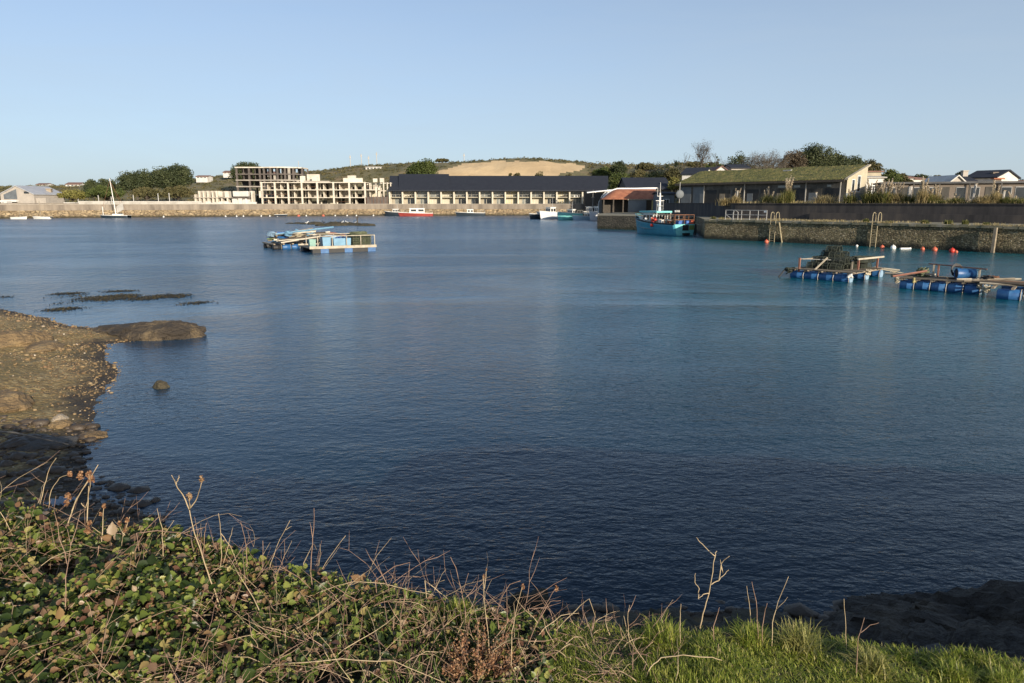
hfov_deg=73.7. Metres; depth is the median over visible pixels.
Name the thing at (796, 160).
broad tree
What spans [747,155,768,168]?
bare tree
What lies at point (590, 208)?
fishing boat
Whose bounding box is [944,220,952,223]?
weed clump
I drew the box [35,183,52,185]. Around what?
bungalow
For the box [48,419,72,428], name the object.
boulder
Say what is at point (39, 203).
boundary wall
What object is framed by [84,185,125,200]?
bush
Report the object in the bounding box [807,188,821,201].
door
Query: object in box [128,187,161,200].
bush
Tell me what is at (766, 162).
bare tree
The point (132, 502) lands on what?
boulder
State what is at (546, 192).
window
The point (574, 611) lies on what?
dead stalk
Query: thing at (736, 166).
gabled house
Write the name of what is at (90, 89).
sky
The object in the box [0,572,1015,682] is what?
ground
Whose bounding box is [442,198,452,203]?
window
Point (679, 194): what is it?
satellite dish
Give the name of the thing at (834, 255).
lobster pot
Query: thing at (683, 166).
bare tree
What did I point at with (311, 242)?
water tank
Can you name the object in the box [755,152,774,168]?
bare tree
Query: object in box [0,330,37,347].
boulder
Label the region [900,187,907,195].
door
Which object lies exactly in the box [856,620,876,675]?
dead stalk
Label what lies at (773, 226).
quay ladder
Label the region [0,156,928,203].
scrub
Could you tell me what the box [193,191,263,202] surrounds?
derelict building
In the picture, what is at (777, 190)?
door
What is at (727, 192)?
door
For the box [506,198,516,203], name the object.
window
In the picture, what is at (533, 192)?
window
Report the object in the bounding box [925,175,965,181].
dormer house
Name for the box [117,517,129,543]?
dead stalk
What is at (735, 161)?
round tree
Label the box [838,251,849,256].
lobster pot
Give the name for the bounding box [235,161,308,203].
derelict building
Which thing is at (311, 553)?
dead stalk
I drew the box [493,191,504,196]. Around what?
window
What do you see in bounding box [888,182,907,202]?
pampas grass
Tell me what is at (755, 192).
door
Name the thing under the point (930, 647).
boulder
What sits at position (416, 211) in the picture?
fishing boat
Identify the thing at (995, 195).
pampas grass
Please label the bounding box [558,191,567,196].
window
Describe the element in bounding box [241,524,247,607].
dead stalk
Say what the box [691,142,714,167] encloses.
bare tree
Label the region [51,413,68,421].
boulder
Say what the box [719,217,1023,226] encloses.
weeds
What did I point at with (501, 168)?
sand dune
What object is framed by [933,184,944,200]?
pampas grass
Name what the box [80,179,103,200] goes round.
pine tree
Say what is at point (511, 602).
boulder
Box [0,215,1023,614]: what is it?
water
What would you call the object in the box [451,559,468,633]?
dead stalk
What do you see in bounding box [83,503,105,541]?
dead stalk
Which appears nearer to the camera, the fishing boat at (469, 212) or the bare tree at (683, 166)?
the bare tree at (683, 166)
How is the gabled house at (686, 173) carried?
on the terrain at (582, 172)
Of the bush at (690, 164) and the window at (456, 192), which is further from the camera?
the window at (456, 192)
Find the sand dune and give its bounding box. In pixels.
[436,161,584,175]
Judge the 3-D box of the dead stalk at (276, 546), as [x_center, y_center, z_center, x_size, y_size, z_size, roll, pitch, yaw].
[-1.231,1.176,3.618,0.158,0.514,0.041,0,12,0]
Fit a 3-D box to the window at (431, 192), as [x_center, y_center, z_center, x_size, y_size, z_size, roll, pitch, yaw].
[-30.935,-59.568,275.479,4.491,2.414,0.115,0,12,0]
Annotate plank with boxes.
[882,267,899,270]
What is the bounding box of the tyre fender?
[951,263,961,275]
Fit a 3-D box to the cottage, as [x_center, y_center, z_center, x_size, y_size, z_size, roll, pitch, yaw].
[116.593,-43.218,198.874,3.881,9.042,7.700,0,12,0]
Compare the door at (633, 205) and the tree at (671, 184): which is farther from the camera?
the tree at (671, 184)
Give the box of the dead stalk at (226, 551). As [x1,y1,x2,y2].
[217,513,244,599]
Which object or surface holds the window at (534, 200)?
in the waterfront terrace
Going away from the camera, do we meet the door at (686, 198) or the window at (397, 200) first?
the door at (686, 198)
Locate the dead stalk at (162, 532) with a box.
[157,509,172,556]
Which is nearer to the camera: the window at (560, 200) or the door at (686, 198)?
the door at (686, 198)
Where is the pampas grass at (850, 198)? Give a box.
[840,189,860,202]
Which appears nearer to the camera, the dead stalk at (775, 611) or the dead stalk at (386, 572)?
the dead stalk at (775, 611)
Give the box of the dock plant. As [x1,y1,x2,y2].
[439,617,523,682]
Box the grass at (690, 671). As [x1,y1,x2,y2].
[541,618,1023,682]
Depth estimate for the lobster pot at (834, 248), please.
45.90 m
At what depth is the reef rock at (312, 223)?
155.01 m
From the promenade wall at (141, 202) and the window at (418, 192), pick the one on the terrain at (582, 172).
the promenade wall at (141, 202)
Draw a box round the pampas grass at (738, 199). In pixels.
[730,188,743,202]
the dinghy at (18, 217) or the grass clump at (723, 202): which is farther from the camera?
the dinghy at (18, 217)
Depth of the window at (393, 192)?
275.44 m
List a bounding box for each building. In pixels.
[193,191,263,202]
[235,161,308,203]
[260,174,391,203]
[366,166,381,169]
[675,164,870,202]
[867,171,883,175]
[873,181,1023,201]
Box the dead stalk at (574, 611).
[556,599,595,630]
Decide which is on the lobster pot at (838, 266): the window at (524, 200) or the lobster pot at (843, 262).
the lobster pot at (843, 262)
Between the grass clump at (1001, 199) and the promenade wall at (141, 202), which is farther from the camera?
the promenade wall at (141, 202)
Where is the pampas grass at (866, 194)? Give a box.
[856,179,880,202]
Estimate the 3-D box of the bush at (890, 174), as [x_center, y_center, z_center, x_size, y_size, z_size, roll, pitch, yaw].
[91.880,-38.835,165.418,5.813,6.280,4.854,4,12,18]
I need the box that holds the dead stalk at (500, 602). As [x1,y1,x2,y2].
[497,581,518,629]
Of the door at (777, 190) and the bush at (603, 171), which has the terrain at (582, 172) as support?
the bush at (603, 171)
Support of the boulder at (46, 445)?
on the beach
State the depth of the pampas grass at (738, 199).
104.57 m
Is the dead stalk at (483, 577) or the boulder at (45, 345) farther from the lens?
the boulder at (45, 345)
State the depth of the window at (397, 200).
276.01 m
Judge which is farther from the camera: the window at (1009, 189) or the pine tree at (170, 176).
the pine tree at (170, 176)
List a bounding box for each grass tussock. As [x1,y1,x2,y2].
[431,594,480,632]
[635,610,697,655]
[724,614,775,651]
[769,616,836,660]
[836,640,900,681]
[924,649,983,682]
[976,656,1023,682]
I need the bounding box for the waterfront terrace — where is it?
[389,174,608,203]
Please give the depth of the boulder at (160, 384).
18.68 m
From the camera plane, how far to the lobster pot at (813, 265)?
46.24 m
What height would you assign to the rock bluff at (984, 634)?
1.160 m
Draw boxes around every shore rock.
[602,611,640,634]
[635,607,706,632]
[698,622,718,631]
[718,609,785,634]
[752,606,794,629]
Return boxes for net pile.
[349,231,366,233]
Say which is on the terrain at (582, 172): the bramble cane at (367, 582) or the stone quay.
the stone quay
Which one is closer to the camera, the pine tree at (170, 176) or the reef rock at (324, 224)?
the reef rock at (324, 224)
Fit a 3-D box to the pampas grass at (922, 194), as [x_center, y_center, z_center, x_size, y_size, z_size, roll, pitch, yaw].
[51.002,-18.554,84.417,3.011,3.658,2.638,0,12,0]
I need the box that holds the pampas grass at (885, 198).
[874,178,894,202]
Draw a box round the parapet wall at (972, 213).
[662,203,1023,223]
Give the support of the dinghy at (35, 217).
on the water
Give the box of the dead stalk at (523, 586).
[510,584,524,676]
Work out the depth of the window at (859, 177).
111.40 m
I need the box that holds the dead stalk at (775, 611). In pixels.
[771,578,787,646]
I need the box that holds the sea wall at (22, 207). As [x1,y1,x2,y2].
[0,204,597,210]
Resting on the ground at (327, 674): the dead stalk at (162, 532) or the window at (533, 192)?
the dead stalk at (162, 532)
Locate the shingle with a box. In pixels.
[0,415,842,624]
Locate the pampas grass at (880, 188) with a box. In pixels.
[866,181,885,202]
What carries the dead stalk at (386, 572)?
on the ground at (327, 674)
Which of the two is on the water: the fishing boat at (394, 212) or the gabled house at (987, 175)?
the fishing boat at (394, 212)
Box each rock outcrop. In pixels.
[91,323,134,336]
[118,320,206,340]
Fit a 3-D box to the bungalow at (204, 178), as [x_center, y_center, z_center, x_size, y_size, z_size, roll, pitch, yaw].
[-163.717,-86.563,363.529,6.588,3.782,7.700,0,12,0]
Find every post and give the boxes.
[907,186,912,199]
[971,184,976,201]
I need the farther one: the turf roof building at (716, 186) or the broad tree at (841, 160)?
the broad tree at (841, 160)
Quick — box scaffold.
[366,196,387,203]
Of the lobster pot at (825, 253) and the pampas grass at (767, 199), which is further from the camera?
the pampas grass at (767, 199)
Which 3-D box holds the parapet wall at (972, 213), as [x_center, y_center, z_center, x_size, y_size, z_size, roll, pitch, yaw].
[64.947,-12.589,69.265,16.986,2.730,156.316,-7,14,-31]
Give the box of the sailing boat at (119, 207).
[100,179,130,217]
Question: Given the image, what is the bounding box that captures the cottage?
[914,177,926,181]
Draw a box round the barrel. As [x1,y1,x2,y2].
[954,268,977,278]
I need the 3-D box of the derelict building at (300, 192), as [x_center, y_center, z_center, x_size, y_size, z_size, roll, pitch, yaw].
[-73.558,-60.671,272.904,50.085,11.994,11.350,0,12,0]
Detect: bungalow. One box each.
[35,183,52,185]
[64,182,83,185]
[195,175,212,182]
[222,171,231,177]
[866,176,886,192]
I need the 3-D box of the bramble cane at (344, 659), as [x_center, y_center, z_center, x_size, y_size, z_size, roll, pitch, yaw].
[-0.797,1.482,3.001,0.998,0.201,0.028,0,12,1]
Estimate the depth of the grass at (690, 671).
3.24 m
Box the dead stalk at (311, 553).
[310,516,314,587]
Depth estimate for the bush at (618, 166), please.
289.50 m
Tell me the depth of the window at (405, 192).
275.41 m
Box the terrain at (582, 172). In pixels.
[0,158,756,219]
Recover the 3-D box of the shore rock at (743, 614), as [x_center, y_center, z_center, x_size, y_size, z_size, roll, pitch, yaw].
[2.589,3.256,7.416,0.713,0.470,1.031,10,15,40]
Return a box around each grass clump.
[715,198,735,205]
[772,193,799,202]
[805,194,842,202]
[900,193,915,202]
[969,194,1001,203]
[997,193,1012,203]
[1001,191,1023,204]
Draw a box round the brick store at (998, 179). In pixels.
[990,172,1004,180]
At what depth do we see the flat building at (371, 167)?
360.94 m
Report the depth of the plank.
49.11 m
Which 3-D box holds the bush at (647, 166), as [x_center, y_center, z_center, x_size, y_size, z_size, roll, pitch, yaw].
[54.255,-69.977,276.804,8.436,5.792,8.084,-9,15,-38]
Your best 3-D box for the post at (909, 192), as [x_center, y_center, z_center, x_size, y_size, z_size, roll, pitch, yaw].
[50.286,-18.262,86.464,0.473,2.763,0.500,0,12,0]
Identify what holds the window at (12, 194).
in the gabled house at (26, 194)
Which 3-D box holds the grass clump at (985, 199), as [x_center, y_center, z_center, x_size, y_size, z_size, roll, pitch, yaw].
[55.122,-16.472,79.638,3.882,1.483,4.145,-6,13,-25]
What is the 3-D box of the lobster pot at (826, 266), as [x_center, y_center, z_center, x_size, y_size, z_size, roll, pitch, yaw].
[20.912,-5.079,45.704,0.503,0.444,0.764,-7,12,-34]
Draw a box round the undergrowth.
[0,509,569,682]
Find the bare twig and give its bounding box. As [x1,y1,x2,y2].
[695,537,727,631]
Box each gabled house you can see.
[0,185,64,202]
[680,167,711,179]
[711,166,727,170]
[724,164,750,169]
[968,169,1020,180]
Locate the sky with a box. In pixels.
[0,0,1023,186]
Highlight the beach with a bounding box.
[0,309,817,625]
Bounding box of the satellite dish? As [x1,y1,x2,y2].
[676,190,683,202]
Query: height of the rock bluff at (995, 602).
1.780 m
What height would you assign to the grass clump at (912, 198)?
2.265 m
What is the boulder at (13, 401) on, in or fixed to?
on the beach
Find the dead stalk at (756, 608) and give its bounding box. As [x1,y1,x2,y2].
[752,584,758,637]
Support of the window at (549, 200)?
in the waterfront terrace
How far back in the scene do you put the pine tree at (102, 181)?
258.01 m
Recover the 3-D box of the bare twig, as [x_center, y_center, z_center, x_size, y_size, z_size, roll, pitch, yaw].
[1.025,1.291,3.494,0.175,0.572,0.098,1,12,4]
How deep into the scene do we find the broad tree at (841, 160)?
176.47 m
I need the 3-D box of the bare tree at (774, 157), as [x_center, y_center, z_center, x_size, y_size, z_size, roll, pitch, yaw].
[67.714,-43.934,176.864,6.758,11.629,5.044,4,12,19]
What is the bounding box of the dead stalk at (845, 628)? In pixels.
[844,607,846,649]
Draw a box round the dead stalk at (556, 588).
[525,585,560,649]
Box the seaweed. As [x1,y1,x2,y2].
[0,289,218,311]
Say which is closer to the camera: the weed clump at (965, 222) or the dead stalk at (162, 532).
the dead stalk at (162, 532)
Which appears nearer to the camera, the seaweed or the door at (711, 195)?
the seaweed
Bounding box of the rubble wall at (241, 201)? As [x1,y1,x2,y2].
[201,198,256,203]
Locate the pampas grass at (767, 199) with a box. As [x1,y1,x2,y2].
[759,186,774,202]
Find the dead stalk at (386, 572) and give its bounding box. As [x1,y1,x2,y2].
[375,562,409,603]
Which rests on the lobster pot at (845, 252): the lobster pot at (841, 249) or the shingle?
the lobster pot at (841, 249)
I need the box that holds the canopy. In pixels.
[586,187,656,211]
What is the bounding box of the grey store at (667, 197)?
[652,192,675,210]
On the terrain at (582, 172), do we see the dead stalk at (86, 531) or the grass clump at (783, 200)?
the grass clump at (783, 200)
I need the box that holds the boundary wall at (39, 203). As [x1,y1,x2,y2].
[0,203,78,203]
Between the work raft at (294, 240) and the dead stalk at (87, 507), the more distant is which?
the work raft at (294, 240)
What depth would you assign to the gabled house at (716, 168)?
166.96 m
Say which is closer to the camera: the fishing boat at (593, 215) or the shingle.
the shingle
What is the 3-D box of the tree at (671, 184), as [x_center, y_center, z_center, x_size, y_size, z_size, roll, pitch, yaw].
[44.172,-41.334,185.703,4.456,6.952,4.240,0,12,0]
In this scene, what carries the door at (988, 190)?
in the building at (963, 189)
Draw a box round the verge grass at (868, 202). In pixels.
[741,199,1021,204]
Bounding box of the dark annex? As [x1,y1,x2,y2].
[583,193,602,209]
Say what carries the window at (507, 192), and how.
in the waterfront terrace
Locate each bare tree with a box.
[674,155,690,170]
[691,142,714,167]
[707,152,726,165]
[738,152,756,168]
[740,152,764,168]
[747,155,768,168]
[750,152,773,168]
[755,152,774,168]
[765,149,783,167]
[768,155,789,168]
[772,150,791,168]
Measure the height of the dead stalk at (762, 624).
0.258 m
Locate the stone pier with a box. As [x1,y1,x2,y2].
[597,212,695,229]
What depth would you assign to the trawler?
105.28 m
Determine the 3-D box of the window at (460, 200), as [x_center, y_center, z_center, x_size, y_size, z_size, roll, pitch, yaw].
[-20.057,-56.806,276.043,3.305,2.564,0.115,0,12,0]
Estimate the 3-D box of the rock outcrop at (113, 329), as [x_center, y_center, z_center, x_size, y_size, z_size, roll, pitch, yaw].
[-14.635,-0.331,26.579,3.924,0.737,2.095,1,12,6]
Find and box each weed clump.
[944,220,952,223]
[961,220,969,224]
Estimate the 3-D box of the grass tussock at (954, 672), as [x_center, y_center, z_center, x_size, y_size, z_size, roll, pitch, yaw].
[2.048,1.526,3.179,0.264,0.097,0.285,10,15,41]
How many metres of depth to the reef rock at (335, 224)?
146.62 m
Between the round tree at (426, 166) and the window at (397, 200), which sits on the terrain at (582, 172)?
the round tree at (426, 166)
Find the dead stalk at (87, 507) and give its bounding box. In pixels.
[87,486,89,533]
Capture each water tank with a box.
[307,239,315,246]
[320,236,330,245]
[331,236,350,245]
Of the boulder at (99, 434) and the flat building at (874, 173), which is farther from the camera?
the flat building at (874, 173)
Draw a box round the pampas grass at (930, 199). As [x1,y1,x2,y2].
[925,185,944,202]
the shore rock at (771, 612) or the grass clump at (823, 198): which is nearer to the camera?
the shore rock at (771, 612)
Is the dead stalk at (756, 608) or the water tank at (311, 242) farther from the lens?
the water tank at (311, 242)
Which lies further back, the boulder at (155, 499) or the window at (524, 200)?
the window at (524, 200)
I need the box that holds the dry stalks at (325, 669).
[0,467,678,682]
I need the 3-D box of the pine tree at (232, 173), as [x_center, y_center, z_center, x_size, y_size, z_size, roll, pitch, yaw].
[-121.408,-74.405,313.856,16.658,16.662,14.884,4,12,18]
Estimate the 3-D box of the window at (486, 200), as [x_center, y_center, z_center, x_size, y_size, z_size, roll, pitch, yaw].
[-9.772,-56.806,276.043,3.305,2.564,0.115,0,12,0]
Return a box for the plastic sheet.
[46,496,75,506]
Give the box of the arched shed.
[599,188,655,212]
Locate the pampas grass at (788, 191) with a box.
[779,175,795,200]
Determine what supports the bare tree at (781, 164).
on the terrain at (582, 172)
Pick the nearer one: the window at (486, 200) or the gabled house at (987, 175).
the gabled house at (987, 175)
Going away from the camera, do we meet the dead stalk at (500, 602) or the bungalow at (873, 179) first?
the dead stalk at (500, 602)
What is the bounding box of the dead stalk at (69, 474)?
[39,459,72,525]
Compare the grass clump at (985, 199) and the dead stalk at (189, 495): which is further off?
the grass clump at (985, 199)
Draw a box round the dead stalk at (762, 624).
[762,605,766,642]
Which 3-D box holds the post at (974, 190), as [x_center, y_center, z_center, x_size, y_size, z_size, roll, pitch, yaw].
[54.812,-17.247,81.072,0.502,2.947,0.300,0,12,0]
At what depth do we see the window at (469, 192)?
275.44 m
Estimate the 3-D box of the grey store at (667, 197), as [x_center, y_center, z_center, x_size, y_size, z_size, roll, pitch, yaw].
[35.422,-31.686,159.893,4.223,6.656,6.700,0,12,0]
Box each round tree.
[405,158,438,173]
[727,151,749,163]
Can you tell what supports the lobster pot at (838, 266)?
on the drum raft at (848, 275)
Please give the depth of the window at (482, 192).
275.44 m
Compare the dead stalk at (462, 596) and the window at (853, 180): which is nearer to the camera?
the dead stalk at (462, 596)
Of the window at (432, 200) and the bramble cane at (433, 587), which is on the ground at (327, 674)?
the bramble cane at (433, 587)
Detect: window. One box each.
[4,189,16,198]
[392,191,401,196]
[395,198,401,203]
[404,191,414,196]
[407,198,414,203]
[417,191,427,196]
[420,198,427,203]
[430,191,439,196]
[430,198,439,203]
[442,191,452,196]
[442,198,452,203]
[455,191,465,196]
[458,198,465,203]
[468,191,478,196]
[471,198,478,203]
[481,191,491,196]
[484,198,491,203]
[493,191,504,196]
[496,198,504,203]
[506,191,516,196]
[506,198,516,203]
[519,191,529,196]
[522,198,529,203]
[532,191,542,196]
[532,198,542,203]
[545,191,555,196]
[547,198,555,203]
[557,198,567,203]
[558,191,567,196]
[570,191,580,196]
[573,198,580,203]
[851,179,854,191]
[856,176,860,191]
[914,187,924,195]
[955,187,965,198]
[969,187,979,199]
[1001,187,1011,196]
[1014,187,1023,197]
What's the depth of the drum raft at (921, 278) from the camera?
39.33 m
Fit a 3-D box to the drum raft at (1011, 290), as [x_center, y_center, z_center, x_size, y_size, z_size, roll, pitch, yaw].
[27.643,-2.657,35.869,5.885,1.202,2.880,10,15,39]
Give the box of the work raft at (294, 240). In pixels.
[262,226,339,249]
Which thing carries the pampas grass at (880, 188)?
on the terrain at (582, 172)
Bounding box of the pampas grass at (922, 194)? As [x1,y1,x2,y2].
[914,176,931,202]
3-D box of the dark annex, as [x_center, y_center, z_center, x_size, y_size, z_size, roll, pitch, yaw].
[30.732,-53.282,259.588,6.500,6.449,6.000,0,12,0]
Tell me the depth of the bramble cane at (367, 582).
3.46 m
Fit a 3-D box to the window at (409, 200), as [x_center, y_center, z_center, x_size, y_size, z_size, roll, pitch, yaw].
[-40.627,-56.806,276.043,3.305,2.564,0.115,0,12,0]
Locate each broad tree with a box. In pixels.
[776,149,808,167]
[798,141,842,166]
[827,152,857,165]
[846,155,868,164]
[862,159,884,172]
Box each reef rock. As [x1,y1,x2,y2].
[307,221,322,224]
[315,223,331,225]
[326,222,340,225]
[356,223,375,225]
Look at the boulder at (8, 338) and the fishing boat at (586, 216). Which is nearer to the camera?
the boulder at (8, 338)
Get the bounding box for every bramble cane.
[136,527,204,603]
[230,658,443,682]
[299,582,431,602]
[425,580,449,601]
[645,644,721,677]
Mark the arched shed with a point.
(626, 200)
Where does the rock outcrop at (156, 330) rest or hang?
on the beach
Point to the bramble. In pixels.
(143, 578)
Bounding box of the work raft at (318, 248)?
[298,233,376,252]
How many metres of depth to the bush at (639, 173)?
241.91 m
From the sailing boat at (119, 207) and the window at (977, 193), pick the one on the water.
the sailing boat at (119, 207)
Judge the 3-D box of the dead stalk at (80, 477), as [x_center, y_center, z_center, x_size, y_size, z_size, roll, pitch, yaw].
[-2.384,0.995,3.834,0.274,0.680,0.135,2,12,11]
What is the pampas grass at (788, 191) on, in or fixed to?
on the terrain at (582, 172)
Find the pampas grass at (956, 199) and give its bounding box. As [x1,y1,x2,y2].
[946,193,966,202]
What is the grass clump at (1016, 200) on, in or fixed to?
on the terrain at (582, 172)
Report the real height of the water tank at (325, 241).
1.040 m
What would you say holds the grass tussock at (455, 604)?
on the ground at (327, 674)
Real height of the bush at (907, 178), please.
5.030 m
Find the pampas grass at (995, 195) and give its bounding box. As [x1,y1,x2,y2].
[987,180,1002,203]
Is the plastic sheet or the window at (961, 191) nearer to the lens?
the plastic sheet
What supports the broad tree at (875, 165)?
on the terrain at (582, 172)
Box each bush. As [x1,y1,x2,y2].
[56,189,90,201]
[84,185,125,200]
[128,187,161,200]
[160,185,194,200]
[435,158,448,162]
[592,166,613,178]
[607,172,629,189]
[609,161,627,173]
[629,168,650,176]
[635,162,656,170]
[643,170,662,176]
[661,167,681,180]
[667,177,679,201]
[686,161,704,167]
[882,168,903,181]
[897,173,913,181]
[909,173,927,177]
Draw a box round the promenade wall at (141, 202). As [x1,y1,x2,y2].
[78,201,201,204]
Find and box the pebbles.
[0,308,159,541]
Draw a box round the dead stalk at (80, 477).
[64,465,97,574]
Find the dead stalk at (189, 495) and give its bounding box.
[171,475,227,636]
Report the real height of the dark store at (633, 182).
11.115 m
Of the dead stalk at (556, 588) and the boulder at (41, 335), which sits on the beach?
the boulder at (41, 335)
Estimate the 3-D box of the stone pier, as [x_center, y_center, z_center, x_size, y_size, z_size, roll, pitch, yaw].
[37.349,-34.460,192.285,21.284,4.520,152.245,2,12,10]
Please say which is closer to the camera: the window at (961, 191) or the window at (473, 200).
the window at (961, 191)
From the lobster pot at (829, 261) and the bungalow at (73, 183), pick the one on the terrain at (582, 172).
the bungalow at (73, 183)
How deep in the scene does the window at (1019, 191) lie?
100.22 m
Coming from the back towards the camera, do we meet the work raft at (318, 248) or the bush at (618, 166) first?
the bush at (618, 166)
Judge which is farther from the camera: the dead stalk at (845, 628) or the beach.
the beach
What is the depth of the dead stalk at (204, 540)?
3.46 m
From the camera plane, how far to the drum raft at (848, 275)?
45.13 m
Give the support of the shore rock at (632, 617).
on the beach
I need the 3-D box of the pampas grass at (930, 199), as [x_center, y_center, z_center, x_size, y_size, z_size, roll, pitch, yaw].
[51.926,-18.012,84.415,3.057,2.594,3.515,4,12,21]
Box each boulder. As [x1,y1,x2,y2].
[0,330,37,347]
[0,390,34,412]
[0,433,51,449]
[15,436,77,450]
[24,330,52,341]
[24,340,64,351]
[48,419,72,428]
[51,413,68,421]
[80,431,107,438]
[129,500,137,504]
[151,497,160,502]
[152,380,169,388]
[504,591,528,610]
[524,588,549,616]
[909,643,953,655]
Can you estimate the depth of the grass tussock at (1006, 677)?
3.11 m
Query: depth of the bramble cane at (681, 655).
3.08 m
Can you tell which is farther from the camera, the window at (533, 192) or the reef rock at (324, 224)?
the window at (533, 192)
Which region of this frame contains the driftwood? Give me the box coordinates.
[0,431,68,444]
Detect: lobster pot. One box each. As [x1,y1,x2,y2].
[806,262,819,267]
[812,256,824,261]
[817,262,831,268]
[820,250,833,255]
[822,256,836,263]
[825,245,839,251]
[828,245,842,251]
[828,251,842,257]
[829,262,843,269]
[833,257,847,264]
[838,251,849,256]
[855,256,868,262]
[860,262,871,267]
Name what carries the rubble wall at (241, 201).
on the terrain at (582, 172)
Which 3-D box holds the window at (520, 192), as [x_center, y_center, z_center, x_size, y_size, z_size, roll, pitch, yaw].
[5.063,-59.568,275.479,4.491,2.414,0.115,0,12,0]
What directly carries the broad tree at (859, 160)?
on the terrain at (582, 172)
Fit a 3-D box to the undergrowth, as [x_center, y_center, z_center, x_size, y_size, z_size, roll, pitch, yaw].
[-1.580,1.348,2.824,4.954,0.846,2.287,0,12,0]
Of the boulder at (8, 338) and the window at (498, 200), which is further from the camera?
the window at (498, 200)
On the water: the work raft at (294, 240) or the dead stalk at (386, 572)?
the work raft at (294, 240)
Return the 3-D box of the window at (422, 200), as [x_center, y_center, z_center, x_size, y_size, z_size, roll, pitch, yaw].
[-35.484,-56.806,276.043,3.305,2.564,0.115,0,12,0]
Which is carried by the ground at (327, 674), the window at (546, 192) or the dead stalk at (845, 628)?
the dead stalk at (845, 628)
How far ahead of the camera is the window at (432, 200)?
276.01 m
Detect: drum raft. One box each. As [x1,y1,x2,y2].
[778,255,930,282]
[885,263,1020,293]
[971,275,1023,300]
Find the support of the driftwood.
on the beach
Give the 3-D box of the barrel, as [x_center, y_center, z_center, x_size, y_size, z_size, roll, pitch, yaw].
[25.961,-3.870,39.063,1.000,0.660,0.660,3,12,12]
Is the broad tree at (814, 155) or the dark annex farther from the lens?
the dark annex
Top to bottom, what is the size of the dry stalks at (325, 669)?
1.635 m
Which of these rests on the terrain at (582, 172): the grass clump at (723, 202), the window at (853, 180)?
the grass clump at (723, 202)
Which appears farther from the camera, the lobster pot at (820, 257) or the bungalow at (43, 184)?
the bungalow at (43, 184)
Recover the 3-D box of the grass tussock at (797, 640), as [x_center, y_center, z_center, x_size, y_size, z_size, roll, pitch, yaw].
[1.419,1.462,3.365,0.377,0.128,0.353,0,12,0]
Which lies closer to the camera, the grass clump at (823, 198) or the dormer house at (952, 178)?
the grass clump at (823, 198)
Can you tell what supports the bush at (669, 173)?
on the terrain at (582, 172)
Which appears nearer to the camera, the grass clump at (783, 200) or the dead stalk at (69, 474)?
the dead stalk at (69, 474)
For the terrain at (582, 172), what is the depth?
346.12 m
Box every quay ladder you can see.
[769,212,779,240]
[869,212,881,246]
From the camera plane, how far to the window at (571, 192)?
275.44 m
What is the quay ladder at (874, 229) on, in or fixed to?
attached to the stone quay
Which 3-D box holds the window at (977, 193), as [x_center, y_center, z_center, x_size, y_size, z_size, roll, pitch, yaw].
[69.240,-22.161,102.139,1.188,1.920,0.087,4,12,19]
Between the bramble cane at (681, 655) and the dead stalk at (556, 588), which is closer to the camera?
the bramble cane at (681, 655)
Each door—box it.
[628,200,645,211]
[680,187,691,202]
[693,187,703,202]
[705,190,716,202]
[718,190,729,201]
[746,189,758,202]
[760,189,773,201]
[776,189,786,195]
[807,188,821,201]
[824,188,839,200]
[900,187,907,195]
[941,187,949,199]
[985,187,997,196]
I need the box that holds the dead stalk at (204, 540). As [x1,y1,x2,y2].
[194,517,213,558]
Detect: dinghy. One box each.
[10,211,26,218]
[32,204,52,218]
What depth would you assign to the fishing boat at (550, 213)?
200.09 m
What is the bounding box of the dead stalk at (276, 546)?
[268,521,291,575]
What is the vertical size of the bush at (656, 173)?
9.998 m
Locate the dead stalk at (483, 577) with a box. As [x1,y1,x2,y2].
[482,568,489,652]
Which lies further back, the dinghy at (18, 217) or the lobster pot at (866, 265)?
the dinghy at (18, 217)
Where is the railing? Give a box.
[725,210,766,219]
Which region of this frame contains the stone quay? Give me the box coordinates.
[695,216,1023,253]
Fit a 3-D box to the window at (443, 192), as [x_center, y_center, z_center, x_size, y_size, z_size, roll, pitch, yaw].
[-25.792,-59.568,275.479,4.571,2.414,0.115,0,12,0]
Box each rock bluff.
[794,616,824,633]
[816,610,907,653]
[822,579,1023,633]
[890,616,1023,666]
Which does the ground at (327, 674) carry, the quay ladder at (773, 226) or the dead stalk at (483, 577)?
the dead stalk at (483, 577)
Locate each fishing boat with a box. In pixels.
[385,208,403,215]
[398,207,432,215]
[455,209,484,215]
[529,208,540,218]
[540,199,560,218]
[557,209,582,219]
[572,213,589,219]
[583,206,594,214]
[589,206,598,219]
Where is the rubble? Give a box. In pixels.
[0,209,585,218]
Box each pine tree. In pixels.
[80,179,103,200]
[97,178,117,200]
[114,168,153,200]
[146,163,195,200]
[227,161,260,190]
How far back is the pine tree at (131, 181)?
252.63 m
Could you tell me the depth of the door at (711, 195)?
129.17 m
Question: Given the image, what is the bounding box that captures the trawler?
[635,182,696,235]
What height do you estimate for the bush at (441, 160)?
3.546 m
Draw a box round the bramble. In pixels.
[0,452,684,682]
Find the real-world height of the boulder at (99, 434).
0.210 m
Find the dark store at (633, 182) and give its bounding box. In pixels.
[617,177,670,191]
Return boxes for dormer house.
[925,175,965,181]
[961,170,977,180]
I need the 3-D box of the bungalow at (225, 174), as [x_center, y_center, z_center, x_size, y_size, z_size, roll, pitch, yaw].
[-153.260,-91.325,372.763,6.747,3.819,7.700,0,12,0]
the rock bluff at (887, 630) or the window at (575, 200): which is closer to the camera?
the rock bluff at (887, 630)

